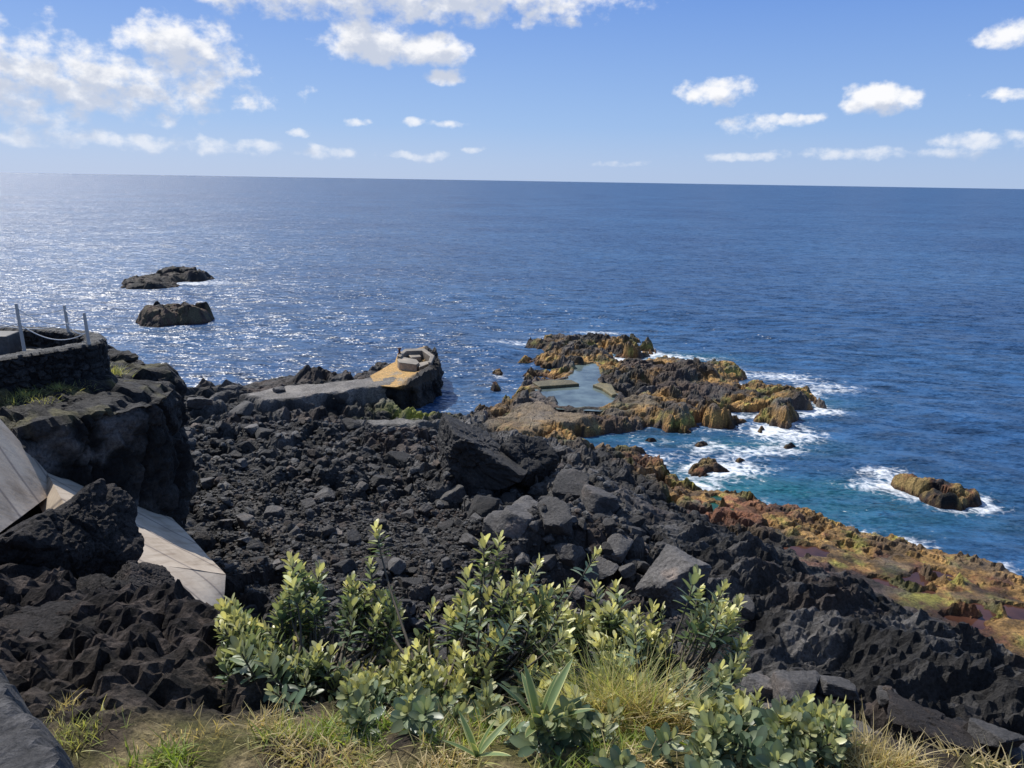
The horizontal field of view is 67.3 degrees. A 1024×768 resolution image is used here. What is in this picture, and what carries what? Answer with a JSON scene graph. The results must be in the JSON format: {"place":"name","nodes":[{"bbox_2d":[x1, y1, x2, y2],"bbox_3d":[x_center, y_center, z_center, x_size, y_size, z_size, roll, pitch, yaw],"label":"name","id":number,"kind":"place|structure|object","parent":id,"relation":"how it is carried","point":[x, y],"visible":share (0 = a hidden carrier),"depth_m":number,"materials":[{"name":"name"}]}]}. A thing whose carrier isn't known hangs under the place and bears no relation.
{"place":"outdoors","nodes":[
{"label":"outdoors","id":0,"kind":"place"},
{"bbox_2d":[0,345,198,534],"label":"cliff","id":1,"kind":"structure","parent":0,"point":[126,432],"depth_m":17.36,"materials":[{"name":"stone"}]},
{"bbox_2d":[3,389,47,405],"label":"grass tuft","id":2,"kind":"object","parent":1,"relation":"on","point":[13,400],"visible":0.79,"depth_m":16.79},
{"bbox_2d":[10,384,42,397],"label":"grass tuft","id":3,"kind":"object","parent":1,"relation":"on","point":[24,393],"visible":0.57,"depth_m":17.25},
{"bbox_2d":[0,303,110,392],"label":"stone terrace","id":4,"kind":"structure","parent":1,"relation":"on","point":[39,357],"depth_m":18.33,"materials":[{"name":"volcanic stone"}]},
{"bbox_2d":[42,381,84,393],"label":"grass tuft","id":5,"kind":"object","parent":1,"relation":"on","point":[59,386],"visible":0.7,"depth_m":17.58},
{"bbox_2d":[110,361,135,376],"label":"grass tuft","id":6,"kind":"object","parent":1,"relation":"on","point":[114,371],"visible":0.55,"depth_m":19.90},
{"bbox_2d":[0,172,1023,576],"bbox_3d":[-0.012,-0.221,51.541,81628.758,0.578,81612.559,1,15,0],"label":"sea","id":7,"kind":"structure","parent":0,"point":[886,324],"depth_m":90.96,"materials":[{"name":"liquid"}]},
{"bbox_2d":[120,266,214,288],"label":"sea rock","id":8,"kind":"object","parent":7,"relation":"in","point":[169,277],"visible":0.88,"depth_m":96.75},
{"bbox_2d":[135,301,214,327],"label":"sea rock","id":9,"kind":"object","parent":7,"relation":"in","point":[157,314],"visible":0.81,"depth_m":69.32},
{"bbox_2d":[688,457,729,476],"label":"sea rock","id":10,"kind":"object","parent":7,"relation":"in","point":[702,467],"visible":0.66,"depth_m":35.90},
{"bbox_2d":[890,473,981,510],"bbox_3d":[18.303,4.827,33.539,4.254,1.451,3.741,15,20,42],"label":"sea rock","id":11,"kind":"object","parent":7,"relation":"in","point":[939,493],"visible":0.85,"depth_m":32.89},
{"bbox_2d":[0,332,1023,767],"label":"ground","id":12,"kind":"structure","parent":0,"point":[146,654],"depth_m":20.82,"materials":[{"name":"stone"}]},
{"bbox_2d":[0,668,73,767],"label":"rock","id":13,"kind":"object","parent":12,"relation":"on","point":[28,739],"depth_m":1.63,"materials":[{"name":"stone"}]},
{"bbox_2d":[0,600,98,638],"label":"boulder","id":14,"kind":"object","parent":12,"relation":"on","point":[47,620],"visible":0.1,"depth_m":3.40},
{"bbox_2d":[43,686,93,721],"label":"grass tuft","id":15,"kind":"object","parent":12,"relation":"on","point":[58,708],"visible":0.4,"depth_m":2.42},
{"bbox_2d":[0,478,143,579],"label":"boulder","id":16,"kind":"object","parent":12,"relation":"on","point":[92,528],"visible":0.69,"depth_m":4.39,"materials":[{"name":"stone"}]},
{"bbox_2d":[42,694,131,758],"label":"grass tuft","id":17,"kind":"object","parent":12,"relation":"on","point":[78,730],"visible":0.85,"depth_m":2.25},
{"bbox_2d":[75,574,137,590],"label":"boulder","id":18,"kind":"object","parent":12,"relation":"on","point":[91,582],"visible":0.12,"depth_m":3.90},
{"bbox_2d":[0,419,225,605],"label":"concrete footpath","id":19,"kind":"structure","parent":12,"relation":"on","point":[28,482],"depth_m":14.92,"materials":[{"name":"concrete"}]},
{"bbox_2d":[111,561,174,587],"bbox_3d":[-1.998,1.132,4.225,0.419,0.291,0.365,26,17,-32],"label":"boulder","id":20,"kind":"object","parent":12,"relation":"on","point":[135,573],"visible":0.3,"depth_m":4.19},
{"bbox_2d":[186,397,212,408],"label":"boulder","id":21,"kind":"object","parent":12,"relation":"on","point":[196,403],"visible":0.96,"depth_m":38.87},
{"bbox_2d":[136,701,276,765],"bbox_3d":[-0.924,1.019,2.257,0.459,0.068,0.338,-6,16,-24],"label":"grass tuft","id":22,"kind":"object","parent":12,"relation":"on","point":[202,732],"visible":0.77,"depth_m":2.28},
{"bbox_2d":[200,477,214,488],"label":"boulder","id":23,"kind":"object","parent":12,"relation":"on","point":[207,483],"visible":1,"depth_m":26.45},
{"bbox_2d":[218,421,231,431],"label":"boulder","id":24,"kind":"object","parent":12,"relation":"on","point":[223,426],"visible":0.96,"depth_m":32.66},
{"bbox_2d":[222,519,233,527],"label":"boulder","id":25,"kind":"object","parent":12,"relation":"on","point":[227,523],"visible":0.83,"depth_m":22.91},
{"bbox_2d":[224,562,238,572],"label":"boulder","id":26,"kind":"object","parent":12,"relation":"on","point":[231,567],"visible":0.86,"depth_m":19.76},
{"bbox_2d":[227,450,241,458],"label":"boulder","id":27,"kind":"object","parent":12,"relation":"on","point":[235,454],"visible":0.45,"depth_m":30.03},
{"bbox_2d":[228,401,253,416],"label":"boulder","id":28,"kind":"object","parent":12,"relation":"on","point":[244,408],"visible":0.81,"depth_m":35.97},
{"bbox_2d":[236,512,254,529],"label":"boulder","id":29,"kind":"object","parent":12,"relation":"on","point":[244,519],"visible":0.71,"depth_m":22.89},
{"bbox_2d":[244,423,258,436],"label":"boulder","id":30,"kind":"object","parent":12,"relation":"on","point":[251,429],"visible":0.74,"depth_m":32.76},
{"bbox_2d":[246,540,264,549],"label":"boulder","id":31,"kind":"object","parent":12,"relation":"on","point":[254,544],"visible":0.88,"depth_m":21.70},
{"bbox_2d":[255,427,275,439],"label":"boulder","id":32,"kind":"object","parent":12,"relation":"on","point":[263,433],"visible":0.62,"depth_m":32.59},
{"bbox_2d":[258,449,275,458],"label":"boulder","id":33,"kind":"object","parent":12,"relation":"on","point":[266,453],"visible":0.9,"depth_m":29.87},
{"bbox_2d":[263,505,282,518],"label":"boulder","id":34,"kind":"object","parent":12,"relation":"on","point":[274,510],"visible":0.95,"depth_m":23.43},
{"bbox_2d":[275,564,287,573],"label":"boulder","id":35,"kind":"object","parent":12,"relation":"on","point":[281,569],"visible":0.74,"depth_m":20.37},
{"bbox_2d":[287,526,300,535],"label":"boulder","id":36,"kind":"object","parent":12,"relation":"on","point":[295,530],"visible":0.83,"depth_m":22.51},
{"bbox_2d":[221,691,383,767],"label":"grass tuft","id":37,"kind":"object","parent":12,"relation":"on","point":[327,738],"visible":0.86,"depth_m":2.27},
{"bbox_2d":[301,497,315,507],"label":"boulder","id":38,"kind":"object","parent":12,"relation":"on","point":[308,502],"visible":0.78,"depth_m":24.54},
{"bbox_2d":[213,551,407,713],"bbox_3d":[-0.811,1.101,2.971,0.822,0.650,0.937,-1,15,-7],"label":"shrub","id":39,"kind":"object","parent":12,"relation":"on","point":[311,671],"visible":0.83,"depth_m":2.98,"materials":[{"name":"green plant"}]},
{"bbox_2d":[314,488,335,500],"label":"boulder","id":40,"kind":"object","parent":12,"relation":"on","point":[327,494],"visible":0.94,"depth_m":25.37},
{"bbox_2d":[321,524,335,536],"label":"boulder","id":41,"kind":"object","parent":12,"relation":"on","point":[328,530],"visible":0.93,"depth_m":22.71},
{"bbox_2d":[333,392,348,403],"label":"boulder","id":42,"kind":"object","parent":12,"relation":"on","point":[342,397],"visible":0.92,"depth_m":42.54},
{"bbox_2d":[330,559,357,573],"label":"boulder","id":43,"kind":"object","parent":12,"relation":"on","point":[345,566],"visible":0.97,"depth_m":20.34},
{"bbox_2d":[341,418,360,432],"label":"boulder","id":44,"kind":"object","parent":12,"relation":"on","point":[349,424],"visible":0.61,"depth_m":34.49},
{"bbox_2d":[346,529,360,546],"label":"boulder","id":45,"kind":"object","parent":12,"relation":"on","point":[353,537],"visible":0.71,"depth_m":22.45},
{"bbox_2d":[356,481,368,489],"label":"boulder","id":46,"kind":"object","parent":12,"relation":"on","point":[363,485],"visible":1,"depth_m":25.95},
{"bbox_2d":[370,475,391,486],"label":"boulder","id":47,"kind":"object","parent":12,"relation":"on","point":[377,480],"visible":0.86,"depth_m":26.91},
{"bbox_2d":[375,558,392,573],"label":"boulder","id":48,"kind":"object","parent":12,"relation":"on","point":[386,560],"visible":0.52,"depth_m":20.67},
{"bbox_2d":[382,451,411,468],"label":"boulder","id":49,"kind":"object","parent":12,"relation":"on","point":[397,459],"visible":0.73,"depth_m":29.29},
{"bbox_2d":[388,557,406,574],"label":"boulder","id":50,"kind":"object","parent":12,"relation":"on","point":[396,566],"visible":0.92,"depth_m":20.52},
{"bbox_2d":[336,646,473,743],"bbox_3d":[-0.378,1.101,2.652,0.518,0.532,0.727,1,15,0],"label":"shrub","id":51,"kind":"object","parent":12,"relation":"on","point":[416,705],"visible":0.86,"depth_m":2.42,"materials":[{"name":"green plant"}]},
{"bbox_2d":[370,346,443,409],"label":"stone pier","id":52,"kind":"structure","parent":12,"relation":"on","point":[418,382],"depth_m":46.46,"materials":[{"name":"concrete"}]},
{"bbox_2d":[401,509,414,520],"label":"boulder","id":53,"kind":"object","parent":12,"relation":"on","point":[410,512],"visible":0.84,"depth_m":24.07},
{"bbox_2d":[404,483,413,495],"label":"boulder","id":54,"kind":"object","parent":12,"relation":"on","point":[409,489],"visible":0.86,"depth_m":26.63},
{"bbox_2d":[405,567,417,576],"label":"boulder","id":55,"kind":"object","parent":12,"relation":"on","point":[411,571],"visible":0.91,"depth_m":20.72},
{"bbox_2d":[400,577,423,587],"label":"boulder","id":56,"kind":"object","parent":12,"relation":"on","point":[405,582],"visible":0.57,"depth_m":19.93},
{"bbox_2d":[412,618,424,630],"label":"boulder","id":57,"kind":"object","parent":12,"relation":"on","point":[419,623],"visible":0.84,"depth_m":18.39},
{"bbox_2d":[418,503,433,513],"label":"boulder","id":58,"kind":"object","parent":12,"relation":"on","point":[425,508],"visible":1,"depth_m":24.50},
{"bbox_2d":[437,519,453,531],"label":"boulder","id":59,"kind":"object","parent":12,"relation":"on","point":[445,525],"visible":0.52,"depth_m":23.22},
{"bbox_2d":[440,557,451,567],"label":"boulder","id":60,"kind":"object","parent":12,"relation":"on","point":[445,562],"visible":1,"depth_m":20.77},
{"bbox_2d":[390,684,505,767],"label":"grass tuft","id":61,"kind":"object","parent":12,"relation":"on","point":[457,729],"visible":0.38,"depth_m":2.37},
{"bbox_2d":[439,484,466,502],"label":"boulder","id":62,"kind":"object","parent":12,"relation":"on","point":[456,493],"visible":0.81,"depth_m":26.29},
{"bbox_2d":[459,533,479,546],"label":"boulder","id":63,"kind":"object","parent":12,"relation":"on","point":[467,539],"visible":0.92,"depth_m":21.72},
{"bbox_2d":[443,710,512,757],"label":"agave plant","id":64,"kind":"object","parent":12,"relation":"on","point":[484,744],"visible":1,"depth_m":2.12,"materials":[{"name":"green plant"}]},
{"bbox_2d":[349,519,613,726],"bbox_3d":[-0.124,1.058,2.967,1.120,0.735,1.044,1,15,0],"label":"shrub","id":65,"kind":"object","parent":12,"relation":"on","point":[485,669],"visible":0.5,"depth_m":2.98,"materials":[{"name":"green plant"}]},
{"bbox_2d":[436,413,526,490],"bbox_3d":[-1.159,2.687,27.338,2.875,1.831,3.421,14,16,-20],"label":"boulder","id":66,"kind":"object","parent":12,"relation":"on","point":[471,454],"visible":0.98,"depth_m":26.67,"materials":[{"name":"stone"}]},
{"bbox_2d":[466,495,499,518],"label":"boulder","id":67,"kind":"object","parent":12,"relation":"on","point":[482,506],"visible":0.66,"depth_m":23.92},
{"bbox_2d":[482,510,502,539],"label":"boulder","id":68,"kind":"object","parent":12,"relation":"on","point":[490,521],"visible":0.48,"depth_m":21.86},
{"bbox_2d":[501,492,516,505],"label":"boulder","id":69,"kind":"object","parent":12,"relation":"on","point":[508,498],"visible":0.47,"depth_m":25.99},
{"bbox_2d":[495,502,533,538],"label":"boulder","id":70,"kind":"object","parent":12,"relation":"on","point":[515,519],"visible":0.73,"depth_m":21.34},
{"bbox_2d":[515,552,529,564],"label":"boulder","id":71,"kind":"object","parent":12,"relation":"on","point":[522,558],"visible":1,"depth_m":20.74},
{"bbox_2d":[512,495,537,505],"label":"boulder","id":72,"kind":"object","parent":12,"relation":"on","point":[529,500],"visible":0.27,"depth_m":22.64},
{"bbox_2d":[500,435,558,487],"bbox_3d":[0.493,2.868,27.672,1.818,1.902,1.677,19,17,35],"label":"boulder","id":73,"kind":"object","parent":12,"relation":"on","point":[538,456],"visible":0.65,"depth_m":27.32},
{"bbox_2d":[528,521,539,531],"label":"boulder","id":74,"kind":"object","parent":12,"relation":"on","point":[534,526],"visible":1,"depth_m":21.14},
{"bbox_2d":[530,482,543,495],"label":"boulder","id":75,"kind":"object","parent":12,"relation":"on","point":[537,486],"visible":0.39,"depth_m":26.98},
{"bbox_2d":[184,416,893,702],"bbox_3d":[-3.569,4.340,24.512,16.903,3.518,27.315,-3,15,-13],"label":"rubble","id":76,"kind":"object","parent":12,"relation":"on","point":[275,491],"visible":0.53,"depth_m":23.56,"materials":[{"name":"stone"}]},
{"bbox_2d":[498,657,593,737],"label":"agave plant","id":77,"kind":"object","parent":12,"relation":"on","point":[553,690],"visible":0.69,"depth_m":2.31,"materials":[{"name":"green plant"}]},
{"bbox_2d":[541,554,556,571],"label":"boulder","id":78,"kind":"object","parent":12,"relation":"on","point":[549,562],"visible":0.94,"depth_m":20.55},
{"bbox_2d":[537,496,572,534],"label":"boulder","id":79,"kind":"object","parent":12,"relation":"on","point":[557,517],"visible":0.81,"depth_m":21.22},
{"bbox_2d":[533,380,578,388],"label":"pool kerb","id":80,"kind":"structure","parent":12,"relation":"on","point":[547,384],"depth_m":48.22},
{"bbox_2d":[552,469,588,499],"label":"boulder","id":81,"kind":"object","parent":12,"relation":"on","point":[573,482],"visible":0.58,"depth_m":26.07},
{"bbox_2d":[554,543,586,566],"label":"boulder","id":82,"kind":"object","parent":12,"relation":"on","point":[571,555],"visible":0.92,"depth_m":20.73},
{"bbox_2d":[568,585,584,599],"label":"boulder","id":83,"kind":"object","parent":12,"relation":"on","point":[578,593],"visible":0.7,"depth_m":19.93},
{"bbox_2d":[577,516,586,530],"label":"boulder","id":84,"kind":"object","parent":12,"relation":"on","point":[581,523],"visible":0.98,"depth_m":21.58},
{"bbox_2d":[488,674,684,767],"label":"shrub","id":85,"kind":"object","parent":12,"relation":"on","point":[563,732],"visible":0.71,"depth_m":2.26,"materials":[{"name":"green plant"}]},
{"bbox_2d":[508,647,679,744],"bbox_3d":[0.276,1.009,2.481,0.616,0.266,0.578,1,15,0],"label":"grass tuft","id":86,"kind":"object","parent":12,"relation":"on","point":[609,696],"visible":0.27,"depth_m":2.49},
{"bbox_2d":[461,615,733,745],"bbox_3d":[0.343,0.976,2.512,0.779,0.324,0.775,14,20,41],"label":"grass tuft","id":87,"kind":"object","parent":12,"relation":"on","point":[620,695],"visible":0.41,"depth_m":2.54,"materials":[{"name":"plant"}]},
{"bbox_2d":[579,484,618,513],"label":"boulder","id":88,"kind":"object","parent":12,"relation":"on","point":[594,500],"visible":0.77,"depth_m":24.77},
{"bbox_2d":[583,556,618,581],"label":"boulder","id":89,"kind":"object","parent":12,"relation":"on","point":[603,568],"visible":0.67,"depth_m":20.72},
{"bbox_2d":[593,382,616,397],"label":"pool kerb","id":90,"kind":"structure","parent":12,"relation":"on","point":[607,389],"depth_m":47.47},
{"bbox_2d":[597,542,612,554],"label":"boulder","id":91,"kind":"object","parent":12,"relation":"on","point":[607,549],"visible":0.92,"depth_m":21.11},
{"bbox_2d":[602,518,617,530],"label":"boulder","id":92,"kind":"object","parent":12,"relation":"on","point":[607,523],"visible":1,"depth_m":21.79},
{"bbox_2d":[603,532,632,563],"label":"boulder","id":93,"kind":"object","parent":12,"relation":"on","point":[620,544],"visible":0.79,"depth_m":21.27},
{"bbox_2d":[617,563,635,577],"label":"boulder","id":94,"kind":"object","parent":12,"relation":"on","point":[628,570],"visible":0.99,"depth_m":20.71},
{"bbox_2d":[628,526,641,536],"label":"boulder","id":95,"kind":"object","parent":12,"relation":"on","point":[634,530],"visible":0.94,"depth_m":21.82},
{"bbox_2d":[629,515,645,526],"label":"boulder","id":96,"kind":"object","parent":12,"relation":"on","point":[638,520],"visible":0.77,"depth_m":24.55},
{"bbox_2d":[636,560,649,572],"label":"boulder","id":97,"kind":"object","parent":12,"relation":"on","point":[643,566],"visible":0.64,"depth_m":20.92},
{"bbox_2d":[571,632,721,735],"bbox_3d":[0.431,0.997,2.472,0.550,0.265,0.521,1,15,0],"label":"grass tuft","id":98,"kind":"object","parent":12,"relation":"on","point":[679,716],"visible":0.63,"depth_m":2.48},
{"bbox_2d":[585,564,752,704],"bbox_3d":[0.636,1.023,2.963,0.710,0.531,0.924,1,15,0],"label":"shrub","id":99,"kind":"object","parent":12,"relation":"on","point":[612,623],"visible":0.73,"depth_m":2.99,"materials":[{"name":"green plant"}]},
{"bbox_2d":[635,544,711,617],"bbox_3d":[4.314,5.311,20.343,1.476,1.633,1.653,13,19,39],"label":"boulder","id":100,"kind":"object","parent":12,"relation":"on","point":[669,569],"visible":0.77,"depth_m":19.94,"materials":[{"name":"stone"}]},
{"bbox_2d":[684,645,706,664],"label":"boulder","id":101,"kind":"object","parent":12,"relation":"on","point":[696,655],"visible":0.15,"depth_m":17.38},
{"bbox_2d":[731,595,755,619],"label":"boulder","id":102,"kind":"object","parent":12,"relation":"on","point":[748,609],"visible":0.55,"depth_m":19.10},
{"bbox_2d":[741,673,772,699],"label":"boulder","id":103,"kind":"object","parent":12,"relation":"on","point":[756,681],"visible":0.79,"depth_m":15.60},
{"bbox_2d":[675,682,857,767],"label":"shrub","id":104,"kind":"object","parent":12,"relation":"on","point":[782,734],"visible":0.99,"depth_m":2.21,"materials":[{"name":"green plant"}]},
{"bbox_2d":[769,670,819,704],"bbox_3d":[5.707,6.122,15.441,0.986,0.566,1.091,16,27,6],"label":"boulder","id":105,"kind":"object","parent":12,"relation":"on","point":[787,684],"visible":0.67,"depth_m":15.29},
{"bbox_2d":[815,675,858,701],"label":"boulder","id":106,"kind":"object","parent":12,"relation":"on","point":[839,687],"visible":0.81,"depth_m":15.29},
{"bbox_2d":[852,720,872,733],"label":"boulder","id":107,"kind":"object","parent":12,"relation":"on","point":[860,723],"visible":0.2,"depth_m":14.73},
{"bbox_2d":[876,685,896,707],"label":"boulder","id":108,"kind":"object","parent":12,"relation":"on","point":[882,697],"visible":0.46,"depth_m":14.82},
{"bbox_2d":[811,697,965,767],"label":"grass tuft","id":109,"kind":"object","parent":12,"relation":"on","point":[877,748],"visible":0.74,"depth_m":2.21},
{"bbox_2d":[853,720,964,767],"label":"grass tuft","id":110,"kind":"object","parent":12,"relation":"on","point":[891,751],"visible":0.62,"depth_m":2.21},
{"bbox_2d":[887,690,986,757],"bbox_3d":[7.570,6.326,14.019,1.564,0.927,1.283,20,25,12],"label":"boulder","id":111,"kind":"object","parent":12,"relation":"on","point":[912,715],"visible":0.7,"depth_m":13.75,"materials":[{"name":"stone"}]},
{"bbox_2d":[967,718,1023,750],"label":"boulder","id":112,"kind":"object","parent":12,"relation":"on","point":[995,736],"visible":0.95,"depth_m":13.47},
{"bbox_2d":[999,743,1023,767],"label":"boulder","id":113,"kind":"object","parent":12,"relation":"on","point":[1016,755],"visible":0.27,"depth_m":13.39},
{"bbox_2d":[0,0,1023,188],"label":"sky","id":114,"kind":"structure","parent":0,"point":[866,93],"materials":[{"name":"blue"}]},
{"bbox_2d":[43,694,1022,767],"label":"grass","id":115,"kind":"structure","parent":0,"point":[173,757],"depth_m":2.23,"materials":[{"name":"plant"}]},
{"bbox_2d":[535,361,617,410],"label":"tide pool water","id":116,"kind":"structure","parent":0,"point":[585,393],"depth_m":47.01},
{"bbox_2d":[783,545,829,557],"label":"tide pool water","id":117,"kind":"structure","parent":0,"point":[801,551],"depth_m":26.80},
{"bbox_2d":[870,570,956,593],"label":"tide pool","id":118,"kind":"structure","parent":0,"point":[915,576],"depth_m":25.07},
{"bbox_2d":[942,603,1023,629],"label":"tide pool water","id":119,"kind":"structure","parent":0,"point":[1015,612],"depth_m":22.88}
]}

